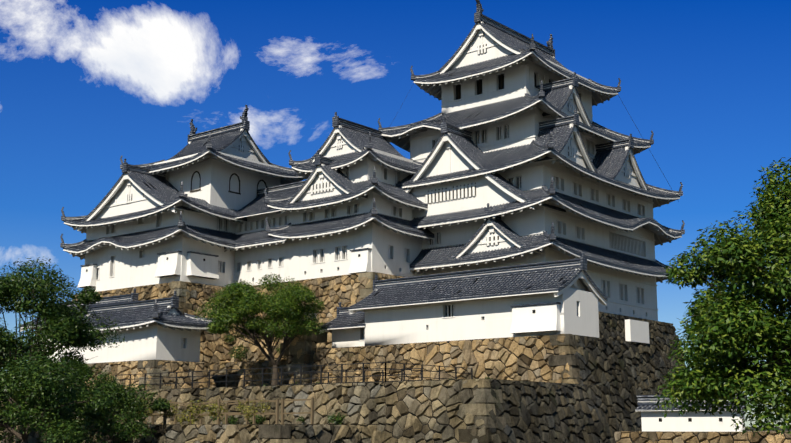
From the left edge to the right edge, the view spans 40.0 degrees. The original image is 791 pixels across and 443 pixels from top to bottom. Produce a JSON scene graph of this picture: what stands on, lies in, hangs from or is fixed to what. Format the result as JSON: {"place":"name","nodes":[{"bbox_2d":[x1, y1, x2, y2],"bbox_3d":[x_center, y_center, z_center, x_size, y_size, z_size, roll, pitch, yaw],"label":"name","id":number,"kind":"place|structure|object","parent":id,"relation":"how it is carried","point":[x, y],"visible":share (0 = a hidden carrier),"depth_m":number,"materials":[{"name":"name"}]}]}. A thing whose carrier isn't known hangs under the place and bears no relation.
{"place":"outdoors","nodes":[
{"label":"outdoors","id":0,"kind":"place"},
{"bbox_2d":[0,0,790,426],"label":"sky","id":1,"kind":"structure","parent":0,"point":[85,85],"materials":[{"name":"blue"}]},
{"bbox_2d":[651,157,790,436],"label":"tree","id":2,"kind":"object","parent":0,"point":[727,338],"depth_m":33.39,"materials":[{"name":"green plant"}]},
{"bbox_2d":[745,427,790,430],"bbox_3d":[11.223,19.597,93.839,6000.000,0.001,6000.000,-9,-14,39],"label":"ground","id":3,"kind":"structure","parent":0,"point":[780,429],"depth_m":576.41,"materials":[{"name":"grey"}]},
{"bbox_2d":[0,317,28,394],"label":"tree","id":4,"kind":"object","parent":3,"relation":"on","point":[13,358],"depth_m":71.28,"materials":[{"name":"green plant"}]},
{"bbox_2d":[0,342,118,442],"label":"bush","id":5,"kind":"object","parent":3,"relation":"on","point":[22,382],"depth_m":49.78,"materials":[{"name":"green plant"}]},
{"bbox_2d":[0,257,124,442],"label":"tree","id":6,"kind":"object","parent":3,"relation":"on","point":[77,336],"depth_m":61.43,"materials":[{"name":"green plant"}]},
{"bbox_2d":[34,365,173,442],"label":"bush","id":7,"kind":"object","parent":3,"relation":"on","point":[159,404],"depth_m":58.94,"materials":[{"name":"green plant"}]},
{"bbox_2d":[0,321,790,442],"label":"terrace stone walls","id":8,"kind":"structure","parent":3,"relation":"on","point":[563,388],"depth_m":66.48,"materials":[{"name":"stone"}]},
{"bbox_2d":[0,398,270,423],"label":"shrubs","id":9,"kind":"object","parent":8,"relation":"on","point":[211,412],"visible":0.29,"depth_m":59.69,"materials":[{"name":"green plant"}]},
{"bbox_2d":[74,272,403,362],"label":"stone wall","id":10,"kind":"structure","parent":8,"relation":"on","point":[332,292],"depth_m":90.74,"materials":[{"name":"stone"}]},
{"bbox_2d":[60,105,433,291],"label":"wing","id":11,"kind":"structure","parent":10,"relation":"on","point":[225,205],"depth_m":94.22,"materials":[{"name":"white paint"}]},
{"bbox_2d":[15,335,492,424],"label":"stone wall","id":12,"kind":"structure","parent":8,"relation":"on","point":[335,419],"depth_m":68.03,"materials":[{"name":"stone"}]},
{"bbox_2d":[194,274,326,384],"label":"terrace tree","id":13,"kind":"object","parent":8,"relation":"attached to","point":[245,294],"depth_m":79.92,"materials":[{"name":"green plant"}]},
{"bbox_2d":[70,362,472,423],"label":"fences","id":14,"kind":"object","parent":8,"relation":"on","point":[277,401],"visible":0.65,"depth_m":64.88,"materials":[{"name":"brown wood"}]},
{"bbox_2d":[20,251,649,363],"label":"buildings","id":15,"kind":"structure","parent":8,"relation":"on","point":[552,297],"depth_m":76.44,"materials":[{"name":"paint"}]},
{"bbox_2d":[635,393,746,431],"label":"plaster wall","id":16,"kind":"structure","parent":8,"relation":"on","point":[652,419],"depth_m":61.46,"materials":[{"name":"paint"}]},
{"bbox_2d":[598,311,686,388],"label":"keep stone base","id":17,"kind":"object","parent":3,"relation":"on","point":[661,334],"visible":0.02,"depth_m":94.08,"materials":[{"name":"stone"}]},
{"bbox_2d":[378,0,684,320],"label":"keep","id":18,"kind":"structure","parent":17,"relation":"on","point":[517,152],"depth_m":91.03,"materials":[{"name":"paint"}]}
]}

